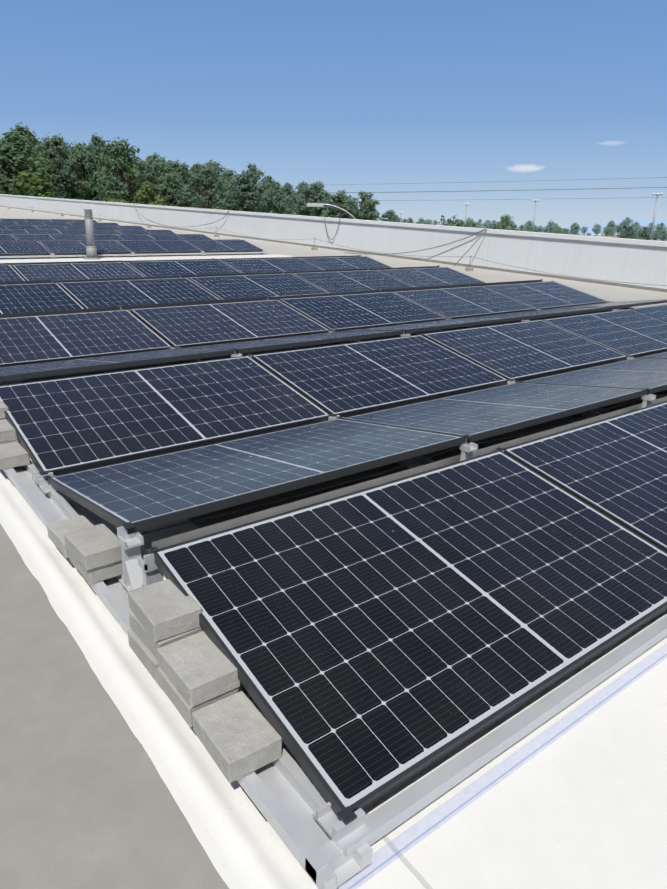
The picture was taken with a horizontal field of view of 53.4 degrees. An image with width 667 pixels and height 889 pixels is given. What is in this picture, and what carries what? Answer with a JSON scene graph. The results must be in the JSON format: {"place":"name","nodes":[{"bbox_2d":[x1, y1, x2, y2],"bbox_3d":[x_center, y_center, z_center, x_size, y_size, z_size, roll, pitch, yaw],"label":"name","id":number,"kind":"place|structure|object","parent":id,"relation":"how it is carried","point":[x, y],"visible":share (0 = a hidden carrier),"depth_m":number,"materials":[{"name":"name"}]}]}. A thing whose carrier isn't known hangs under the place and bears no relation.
{"place":"outdoors","nodes":[
{"label":"outdoors","id":0,"kind":"place"},
{"bbox_2d":[0,195,666,288],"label":"parapet wall","id":1,"kind":"structure","parent":0,"point":[642,265],"depth_m":17.07,"materials":[{"name":"paint"}]},
{"bbox_2d":[134,205,486,265],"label":"parapet cables","id":2,"kind":"object","parent":1,"relation":"attached to","point":[361,253],"visible":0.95,"depth_m":17.64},
{"bbox_2d":[0,0,666,227],"label":"sky","id":3,"kind":"structure","parent":0,"point":[374,95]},
{"bbox_2d":[280,177,666,200],"bbox_3d":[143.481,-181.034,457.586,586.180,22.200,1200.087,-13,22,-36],"label":"power lines","id":4,"kind":"object","parent":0,"point":[509,190],"visible":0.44,"depth_m":469.33,"materials":[{"name":"grey"}]},
{"bbox_2d":[413,219,666,233],"bbox_3d":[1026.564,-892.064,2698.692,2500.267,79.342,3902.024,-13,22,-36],"label":"distant hills","id":5,"kind":"structure","parent":0,"point":[643,223],"depth_m":3317.27,"materials":[{"name":"blue"}]},
{"bbox_2d":[571,234,666,240],"bbox_3d":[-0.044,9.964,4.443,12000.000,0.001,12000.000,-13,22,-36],"label":"ground","id":6,"kind":"structure","parent":0,"point":[658,239],"depth_m":1924.06,"materials":[{"name":"green plant"}]},
{"bbox_2d":[11,172,54,197],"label":"bush","id":7,"kind":"object","parent":6,"relation":"on","point":[20,182],"visible":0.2,"depth_m":86.74,"materials":[{"name":"green plant"}]},
{"bbox_2d":[128,182,169,205],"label":"forest tree","id":8,"kind":"object","parent":6,"relation":"on","point":[143,195],"visible":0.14,"depth_m":108.98,"materials":[{"name":"green plant"}]},
{"bbox_2d":[497,214,518,230],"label":"forest tree","id":9,"kind":"object","parent":6,"relation":"on","point":[505,222],"visible":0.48,"depth_m":280.59,"materials":[{"name":"green plant"}]},
{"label":"building walls","id":10,"kind":"object","parent":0,"visible":0},
{"bbox_2d":[0,207,666,888],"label":"roof","id":11,"kind":"structure","parent":10,"relation":"on","point":[572,795],"depth_m":1.70,"materials":[{"name":"plastic"}]},
{"bbox_2d":[84,209,99,258],"bbox_3d":[-5.258,-4.540,14.323,0.352,1.020,0.352,-13,25,-36],"label":"roof vent pipe","id":12,"kind":"object","parent":11,"relation":"on","point":[91,250],"visible":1,"depth_m":14.28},
{"bbox_2d":[0,478,302,888],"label":"membrane seam ridge","id":13,"kind":"structure","parent":11,"relation":"on","point":[251,855],"depth_m":1.83,"materials":[{"name":"plastic"}]},
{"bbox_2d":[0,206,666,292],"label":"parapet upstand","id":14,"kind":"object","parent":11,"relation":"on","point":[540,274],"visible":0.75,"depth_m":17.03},
{"bbox_2d":[0,251,666,888],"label":"base channels","id":15,"kind":"object","parent":11,"relation":"on","point":[286,797],"visible":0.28,"depth_m":1.67,"materials":[{"name":"metal"}]},
{"bbox_2d":[0,440,18,444],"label":"ballast paver","id":16,"kind":"object","parent":15,"relation":"on","point":[9,442],"visible":0.2,"depth_m":3.51,"materials":[{"name":"concrete"}]},
{"bbox_2d":[0,419,17,442],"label":"ballast paver","id":17,"kind":"object","parent":16,"relation":"on","point":[7,432],"visible":0.78,"depth_m":3.51,"materials":[{"name":"concrete"}]},
{"bbox_2d":[0,264,25,281],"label":"solar panel","id":18,"kind":"object","parent":15,"relation":"on","point":[9,273],"visible":0.55,"depth_m":9.63,"materials":[{"name":"blue"}]},
{"bbox_2d":[0,442,30,469],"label":"ballast paver","id":19,"kind":"object","parent":15,"relation":"on","point":[13,454],"visible":1,"depth_m":3.36,"materials":[{"name":"concrete"}]},
{"bbox_2d":[0,241,50,255],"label":"solar panel","id":20,"kind":"object","parent":15,"relation":"on","point":[22,248],"visible":1,"depth_m":14.19,"materials":[{"name":"blue"}]},
{"bbox_2d":[0,229,60,233],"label":"solar panel","id":21,"kind":"object","parent":15,"relation":"on","point":[29,231],"visible":0.33,"depth_m":18.71,"materials":[{"name":"blue"}]},
{"bbox_2d":[0,282,84,313],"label":"solar panel","id":22,"kind":"object","parent":15,"relation":"on","point":[23,298],"visible":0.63,"depth_m":7.73,"materials":[{"name":"blue"}]},
{"bbox_2d":[36,475,57,493],"bbox_3d":[-1.348,0.177,3.139,0.080,0.053,0.125,-13,25,-36],"label":"bracket","id":23,"kind":"object","parent":15,"relation":"on","point":[45,486],"visible":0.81,"depth_m":3.12,"materials":[{"name":"metal"}]},
{"bbox_2d":[12,234,85,239],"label":"solar panel","id":24,"kind":"object","parent":15,"relation":"on","point":[49,236],"visible":0.45,"depth_m":16.92,"materials":[{"name":"blue"}]},
{"bbox_2d":[0,306,119,317],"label":"solar panel","id":25,"kind":"object","parent":15,"relation":"on","point":[57,312],"visible":0.76,"depth_m":6.43,"materials":[{"name":"blue"}]},
{"bbox_2d":[35,225,84,228],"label":"solar panel","id":26,"kind":"object","parent":15,"relation":"on","point":[56,227],"visible":0.19,"depth_m":21.32,"materials":[{"name":"blue"}]},
{"bbox_2d":[9,261,118,264],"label":"solar panel","id":27,"kind":"object","parent":15,"relation":"on","point":[63,262],"visible":0.14,"depth_m":10.68,"materials":[{"name":"blue"}]},
{"bbox_2d":[47,515,93,558],"bbox_3d":[-1.032,0.364,2.649,0.152,0.063,0.213,-14,26,-38],"label":"ballast paver","id":28,"kind":"object","parent":15,"relation":"on","point":[58,530],"visible":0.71,"depth_m":2.65,"materials":[{"name":"concrete"}]},
{"bbox_2d":[12,262,143,280],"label":"solar panel","id":29,"kind":"object","parent":15,"relation":"on","point":[63,271],"visible":0.62,"depth_m":10.25,"materials":[{"name":"blue"}]},
{"bbox_2d":[38,240,130,254],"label":"solar panel","id":30,"kind":"object","parent":15,"relation":"on","point":[57,247],"visible":0.9,"depth_m":15.00,"materials":[{"name":"blue"}]},
{"bbox_2d":[0,309,171,366],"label":"solar panel","id":31,"kind":"object","parent":15,"relation":"on","point":[24,340],"visible":0.84,"depth_m":5.83,"materials":[{"name":"blue"}]},
{"bbox_2d":[58,230,120,233],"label":"solar panel","id":32,"kind":"object","parent":15,"relation":"on","point":[84,231],"visible":0.27,"depth_m":19.67,"materials":[{"name":"blue"}]},
{"bbox_2d":[69,552,122,584],"bbox_3d":[-0.880,0.431,2.486,0.152,0.063,0.213,-14,26,-38],"label":"ballast paver","id":33,"kind":"object","parent":15,"relation":"on","point":[102,573],"visible":0.38,"depth_m":2.41,"materials":[{"name":"concrete"}]},
{"bbox_2d":[64,523,121,570],"bbox_3d":[-0.881,0.375,2.453,0.152,0.063,0.213,-14,26,-38],"label":"ballast paver","id":34,"kind":"object","parent":33,"relation":"on","point":[93,547],"visible":0.8,"depth_m":2.40,"materials":[{"name":"concrete"}]},
{"bbox_2d":[53,276,179,282],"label":"solar panel","id":35,"kind":"object","parent":15,"relation":"on","point":[57,281],"visible":0.16,"depth_m":8.98,"materials":[{"name":"blue"}]},
{"bbox_2d":[0,348,233,381],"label":"solar panel","id":36,"kind":"object","parent":15,"relation":"on","point":[26,371],"visible":1,"depth_m":4.77,"materials":[{"name":"grey"}]},
{"bbox_2d":[83,234,154,239],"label":"solar panel","id":37,"kind":"object","parent":15,"relation":"on","point":[121,236],"visible":0.59,"depth_m":18.01,"materials":[{"name":"blue"}]},
{"bbox_2d":[94,226,146,229],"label":"solar panel","id":38,"kind":"object","parent":15,"relation":"on","point":[122,227],"visible":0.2,"depth_m":22.53,"materials":[{"name":"blue"}]},
{"bbox_2d":[117,521,143,590],"bbox_3d":[-0.706,0.398,2.338,0.070,0.241,0.135,-13,25,-36],"label":"bracket","id":39,"kind":"object","parent":15,"relation":"on","point":[130,545],"visible":0.9,"depth_m":2.33,"materials":[{"name":"metal"}]},
{"bbox_2d":[58,277,220,308],"bbox_3d":[-2.463,-1.948,8.525,1.755,0.035,1.038,-13,35,-36],"label":"solar panel","id":40,"kind":"object","parent":15,"relation":"on","point":[99,294],"visible":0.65,"depth_m":8.47,"materials":[{"name":"blue"}]},
{"bbox_2d":[127,629,158,681],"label":"ballast paver","id":41,"kind":"object","parent":15,"relation":"on","point":[144,654],"visible":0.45,"depth_m":1.97,"materials":[{"name":"concrete"}]},
{"bbox_2d":[129,610,202,658],"bbox_3d":[-0.506,0.552,2.013,0.152,0.063,0.213,-14,26,-38],"label":"ballast paver","id":42,"kind":"object","parent":41,"relation":"on","point":[139,630],"visible":0.35,"depth_m":1.95,"materials":[{"name":"concrete"}]},
{"bbox_2d":[128,579,201,642],"bbox_3d":[-0.507,0.492,1.994,0.152,0.063,0.213,-12,25,-34],"label":"ballast paver","id":43,"kind":"object","parent":42,"relation":"on","point":[164,609],"visible":0.82,"depth_m":1.95,"materials":[{"name":"concrete"}]},
{"bbox_2d":[117,230,175,233],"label":"solar panel","id":44,"kind":"object","parent":15,"relation":"on","point":[145,231],"visible":0.31,"depth_m":20.71,"materials":[{"name":"blue"}]},
{"bbox_2d":[137,547,163,586],"bbox_3d":[-0.613,0.442,2.226,0.070,0.241,0.135,-13,25,-36],"label":"bracket","id":45,"kind":"object","parent":15,"relation":"on","point":[152,572],"visible":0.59,"depth_m":2.18,"materials":[{"name":"metal"}]},
{"bbox_2d":[116,240,200,252],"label":"solar panel","id":46,"kind":"object","parent":15,"relation":"on","point":[158,246],"visible":0.99,"depth_m":16.03,"materials":[{"name":"blue"}]},
{"bbox_2d":[0,355,330,475],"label":"solar panel","id":47,"kind":"object","parent":15,"relation":"on","point":[62,426],"visible":0.87,"depth_m":3.92,"materials":[{"name":"grey"}]},
{"bbox_2d":[147,234,212,239],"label":"solar panel","id":48,"kind":"object","parent":15,"relation":"on","point":[173,237],"visible":0.62,"depth_m":18.94,"materials":[{"name":"blue"}]},
{"bbox_2d":[126,260,240,276],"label":"solar panel","id":49,"kind":"object","parent":15,"relation":"on","point":[170,268],"visible":0.62,"depth_m":11.29,"materials":[{"name":"blue"}]},
{"bbox_2d":[122,297,266,309],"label":"solar panel","id":50,"kind":"object","parent":15,"relation":"on","point":[190,303],"visible":0.69,"depth_m":7.27,"materials":[{"name":"blue"}]},
{"bbox_2d":[157,667,238,727],"bbox_3d":[-0.383,0.678,1.867,0.152,0.063,0.213,-13,25,-35],"label":"ballast paver","id":51,"kind":"object","parent":15,"relation":"on","point":[179,702],"visible":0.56,"depth_m":1.80,"materials":[{"name":"concrete"}]},
{"bbox_2d":[157,631,239,707],"bbox_3d":[-0.376,0.619,1.846,0.152,0.063,0.213,-13,25,-36],"label":"ballast paver","id":52,"kind":"object","parent":51,"relation":"on","point":[198,668],"visible":0.94,"depth_m":1.80,"materials":[{"name":"concrete"}]},
{"bbox_2d":[184,240,262,251],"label":"solar panel","id":53,"kind":"object","parent":15,"relation":"on","point":[224,245],"visible":1,"depth_m":17.06,"materials":[{"name":"blue"}]},
{"bbox_2d":[130,299,329,347],"bbox_3d":[-1.038,-1.263,6.808,1.755,0.036,1.038,-13,35,-36],"label":"solar panel","id":54,"kind":"object","parent":15,"relation":"on","point":[184,326],"visible":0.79,"depth_m":6.71,"materials":[{"name":"blue"}]},
{"bbox_2d":[181,272,282,277],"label":"solar panel","id":55,"kind":"object","parent":15,"relation":"on","point":[183,276],"visible":0.18,"depth_m":10.01,"materials":[{"name":"grey"}]},
{"bbox_2d":[192,691,281,782],"bbox_3d":[-0.250,0.743,1.704,0.152,0.063,0.213,-12,25,-34],"label":"ballast paver","id":56,"kind":"object","parent":15,"relation":"on","point":[238,735],"visible":1,"depth_m":1.66,"materials":[{"name":"concrete"}]},
{"bbox_2d":[48,418,465,534],"bbox_3d":[-0.342,0.075,3.245,1.755,0.035,1.038,-13,15,-36],"label":"solar panel","id":57,"kind":"object","parent":15,"relation":"on","point":[142,494],"visible":0.97,"depth_m":3.04,"materials":[{"name":"blue"}]},
{"bbox_2d":[188,273,327,299],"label":"solar panel","id":58,"kind":"object","parent":15,"relation":"on","point":[249,286],"visible":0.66,"depth_m":9.51,"materials":[{"name":"blue"}]},
{"bbox_2d":[220,258,322,272],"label":"solar panel","id":59,"kind":"object","parent":15,"relation":"on","point":[267,265],"visible":0.65,"depth_m":12.33,"materials":[{"name":"blue"}]},
{"bbox_2d":[182,330,403,353],"bbox_3d":[-0.364,-0.935,5.998,1.755,0.035,1.038,-13,15,-36],"label":"solar panel","id":60,"kind":"object","parent":15,"relation":"on","point":[280,343],"visible":0.85,"depth_m":5.78,"materials":[{"name":"grey"}]},
{"bbox_2d":[268,290,379,299],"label":"solar panel","id":61,"kind":"object","parent":15,"relation":"on","point":[312,295],"visible":0.48,"depth_m":8.29,"materials":[{"name":"grey"}]},
{"bbox_2d":[312,802,374,856],"bbox_3d":[0.022,0.839,1.490,0.080,0.053,0.125,-13,25,-36],"label":"bracket","id":62,"kind":"object","parent":15,"relation":"on","point":[350,832],"visible":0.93,"depth_m":1.47,"materials":[{"name":"metal"}]},
{"bbox_2d":[300,256,391,269],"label":"solar panel","id":63,"kind":"object","parent":15,"relation":"on","point":[340,263],"visible":0.67,"depth_m":13.37,"materials":[{"name":"blue"}]},
{"bbox_2d":[292,270,413,292],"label":"solar panel","id":64,"kind":"object","parent":15,"relation":"on","point":[346,281],"visible":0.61,"depth_m":10.55,"materials":[{"name":"blue"}]},
{"bbox_2d":[279,292,446,330],"bbox_3d":[0.367,-1.590,7.843,1.755,0.035,1.038,-13,36,-36],"label":"solar panel","id":65,"kind":"object","parent":15,"relation":"on","point":[353,311],"visible":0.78,"depth_m":7.76,"materials":[{"name":"blue"}]},
{"bbox_2d":[252,335,508,416],"bbox_3d":[0.388,-0.572,5.093,1.755,0.035,1.038,-13,35,-36],"label":"solar panel","id":66,"kind":"object","parent":15,"relation":"on","point":[350,379],"visible":0.84,"depth_m":4.98,"materials":[{"name":"blue"}]},
{"bbox_2d":[152,450,666,820],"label":"solar panel","id":67,"kind":"object","parent":15,"relation":"on","point":[374,644],"visible":0.93,"depth_m":2.12,"materials":[{"name":"grey"}]},
{"bbox_2d":[371,284,469,291],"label":"solar panel","id":68,"kind":"object","parent":15,"relation":"on","point":[423,288],"visible":0.52,"depth_m":9.34,"materials":[{"name":"grey"}]},
{"bbox_2d":[337,316,523,333],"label":"solar panel","id":69,"kind":"object","parent":15,"relation":"on","point":[431,325],"visible":0.88,"depth_m":6.83,"materials":[{"name":"grey"}]},
{"bbox_2d":[378,267,485,286],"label":"solar panel","id":70,"kind":"object","parent":15,"relation":"on","point":[428,277],"visible":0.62,"depth_m":11.60,"materials":[{"name":"blue"}]},
{"bbox_2d":[393,286,536,318],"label":"solar panel","id":71,"kind":"object","parent":15,"relation":"on","point":[462,302],"visible":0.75,"depth_m":8.81,"materials":[{"name":"blue"}]},
{"bbox_2d":[459,434,477,460],"bbox_3d":[0.689,0.074,3.367,0.070,0.241,0.135,-13,25,-36],"label":"bracket","id":72,"kind":"object","parent":15,"relation":"on","point":[467,449],"visible":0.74,"depth_m":3.35,"materials":[{"name":"metal"}]},
{"bbox_2d":[343,382,646,442],"bbox_3d":[1.062,-0.247,4.281,1.755,0.035,1.038,-13,15,-36],"label":"solar panel","id":73,"kind":"object","parent":15,"relation":"on","point":[477,415],"visible":0.86,"depth_m":4.13,"materials":[{"name":"grey"}]},
{"bbox_2d":[470,280,541,285],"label":"solar panel","id":74,"kind":"object","parent":15,"relation":"on","point":[501,283],"visible":0.51,"depth_m":10.41,"materials":[{"name":"grey"}]},
{"bbox_2d":[422,320,627,380],"bbox_3d":[1.792,-0.900,6.128,1.755,0.035,1.038,-13,36,-36],"label":"solar panel","id":75,"kind":"object","parent":15,"relation":"on","point":[524,350],"visible":0.88,"depth_m":6.03,"materials":[{"name":"blue"}]},
{"bbox_2d":[458,306,613,319],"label":"solar panel","id":76,"kind":"object","parent":15,"relation":"on","point":[534,314],"visible":0.82,"depth_m":7.89,"materials":[{"name":"grey"}]},
{"bbox_2d":[483,281,607,308],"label":"solar panel","id":77,"kind":"object","parent":15,"relation":"on","point":[546,295],"visible":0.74,"depth_m":9.86,"materials":[{"name":"blue"}]},
{"bbox_2d":[504,401,666,551],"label":"solar panel","id":78,"kind":"object","parent":15,"relation":"on","point":[614,468],"visible":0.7,"depth_m":3.20,"materials":[{"name":"blue"}]},
{"bbox_2d":[521,358,666,394],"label":"solar panel","id":79,"kind":"object","parent":15,"relation":"on","point":[641,373],"visible":0.83,"depth_m":5.18,"materials":[{"name":"grey"}]},
{"bbox_2d":[543,309,666,357],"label":"solar panel","id":80,"kind":"object","parent":15,"relation":"on","point":[631,332],"visible":0.87,"depth_m":7.03,"materials":[{"name":"blue"}]},
{"bbox_2d":[543,299,666,309],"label":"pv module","id":81,"kind":"object","parent":15,"relation":"on","point":[623,304],"visible":0.82,"depth_m":8.85,"materials":[{"name":"grey"}]},
{"bbox_2d":[632,304,666,321],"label":"solar panel","id":82,"kind":"object","parent":15,"relation":"on","point":[658,312],"visible":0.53,"depth_m":8.05,"materials":[{"name":"blue"}]},
{"bbox_2d":[0,194,666,246],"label":"parapet cap","id":83,"kind":"object","parent":11,"relation":"on","point":[583,238],"visible":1,"depth_m":16.99,"materials":[{"name":"metal"}]},
{"bbox_2d":[0,205,666,285],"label":"lightning conductor line","id":84,"kind":"object","parent":11,"relation":"on","point":[469,268],"visible":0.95,"depth_m":16.66,"materials":[{"name":"metal"}]},
{"bbox_2d":[140,395,666,548],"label":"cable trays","id":85,"kind":"object","parent":11,"relation":"on","point":[214,528],"visible":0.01,"depth_m":3.10,"materials":[{"name":"metal"}]},
{"bbox_3d":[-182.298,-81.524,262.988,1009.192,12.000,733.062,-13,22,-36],"label":"forest ridge terrain","id":86,"kind":"structure","parent":0,"visible":0},
{"bbox_2d":[1,127,53,190],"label":"forest tree","id":87,"kind":"object","parent":86,"relation":"on","point":[29,141],"visible":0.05,"depth_m":172.53,"materials":[{"name":"green plant"}]},
{"bbox_2d":[2,122,57,182],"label":"forest tree","id":88,"kind":"object","parent":86,"relation":"on","point":[23,131],"visible":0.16,"depth_m":187.12,"materials":[{"name":"green plant"}]},
{"bbox_2d":[0,130,64,198],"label":"forest tree","id":89,"kind":"object","parent":86,"relation":"on","point":[13,152],"visible":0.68,"depth_m":161.20,"materials":[{"name":"green plant"}]},
{"bbox_2d":[35,132,79,198],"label":"forest tree","id":90,"kind":"object","parent":86,"relation":"on","point":[55,141],"visible":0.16,"depth_m":215.29,"materials":[{"name":"green plant"}]},
{"bbox_2d":[45,147,73,197],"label":"forest tree","id":91,"kind":"object","parent":86,"relation":"on","point":[63,185],"visible":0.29,"depth_m":202.63,"materials":[{"name":"green plant"}]},
{"bbox_2d":[61,143,105,199],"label":"forest tree","id":92,"kind":"object","parent":86,"relation":"on","point":[80,159],"visible":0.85,"depth_m":205.77,"materials":[{"name":"green plant"}]},
{"bbox_2d":[79,133,109,200],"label":"forest tree","id":93,"kind":"object","parent":86,"relation":"on","point":[98,144],"visible":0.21,"depth_m":220.71,"materials":[{"name":"green plant"}]},
{"bbox_2d":[86,143,145,200],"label":"forest tree","id":94,"kind":"object","parent":86,"relation":"on","point":[132,153],"visible":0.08,"depth_m":209.55,"materials":[{"name":"green plant"}]},
{"bbox_2d":[84,137,155,203],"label":"forest tree","id":95,"kind":"object","parent":86,"relation":"on","point":[121,182],"visible":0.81,"depth_m":196.03,"materials":[{"name":"green plant"}]},
{"bbox_2d":[141,160,193,201],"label":"forest tree","id":96,"kind":"object","parent":86,"relation":"on","point":[161,168],"visible":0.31,"depth_m":226.54,"materials":[{"name":"green plant"}]},
{"bbox_2d":[155,172,199,207],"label":"forest tree","id":97,"kind":"object","parent":86,"relation":"on","point":[164,188],"visible":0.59,"depth_m":218.64,"materials":[{"name":"green plant"}]},
{"bbox_2d":[166,160,197,206],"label":"forest tree","id":98,"kind":"object","parent":86,"relation":"on","point":[182,173],"visible":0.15,"depth_m":248.72,"materials":[{"name":"green plant"}]},
{"bbox_2d":[188,161,229,203],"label":"forest tree","id":99,"kind":"object","parent":86,"relation":"on","point":[215,176],"visible":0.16,"depth_m":248.12,"materials":[{"name":"green plant"}]},
{"bbox_2d":[180,162,238,210],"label":"forest tree","id":100,"kind":"object","parent":86,"relation":"on","point":[206,193],"visible":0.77,"depth_m":228.71,"materials":[{"name":"green plant"}]},
{"bbox_2d":[228,174,266,211],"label":"forest tree","id":101,"kind":"object","parent":86,"relation":"on","point":[247,205],"visible":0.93,"depth_m":286.88,"materials":[{"name":"green plant"}]},
{"bbox_2d":[233,162,273,211],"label":"forest tree","id":102,"kind":"object","parent":86,"relation":"on","point":[253,173],"visible":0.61,"depth_m":288.18,"materials":[{"name":"green plant"}]},
{"bbox_2d":[257,181,294,214],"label":"forest tree","id":103,"kind":"object","parent":86,"relation":"on","point":[274,194],"visible":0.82,"depth_m":259.84,"materials":[{"name":"green plant"}]},
{"bbox_2d":[291,186,324,215],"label":"forest tree","id":104,"kind":"object","parent":86,"relation":"on","point":[299,206],"visible":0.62,"depth_m":320.00,"materials":[{"name":"green plant"}]},
{"bbox_2d":[294,180,339,216],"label":"forest tree","id":105,"kind":"object","parent":86,"relation":"on","point":[318,188],"visible":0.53,"depth_m":318.38,"materials":[{"name":"green plant"}]},
{"bbox_2d":[321,189,359,217],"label":"forest tree","id":106,"kind":"object","parent":86,"relation":"on","point":[348,202],"visible":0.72,"depth_m":316.96,"materials":[{"name":"green plant"}]},
{"bbox_2d":[326,199,358,218],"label":"forest tree","id":107,"kind":"object","parent":86,"relation":"on","point":[338,214],"visible":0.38,"depth_m":318.83,"materials":[{"name":"green plant"}]},
{"bbox_2d":[351,190,379,220],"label":"forest tree","id":108,"kind":"object","parent":86,"relation":"on","point":[369,212],"visible":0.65,"depth_m":324.71,"materials":[{"name":"green plant"}]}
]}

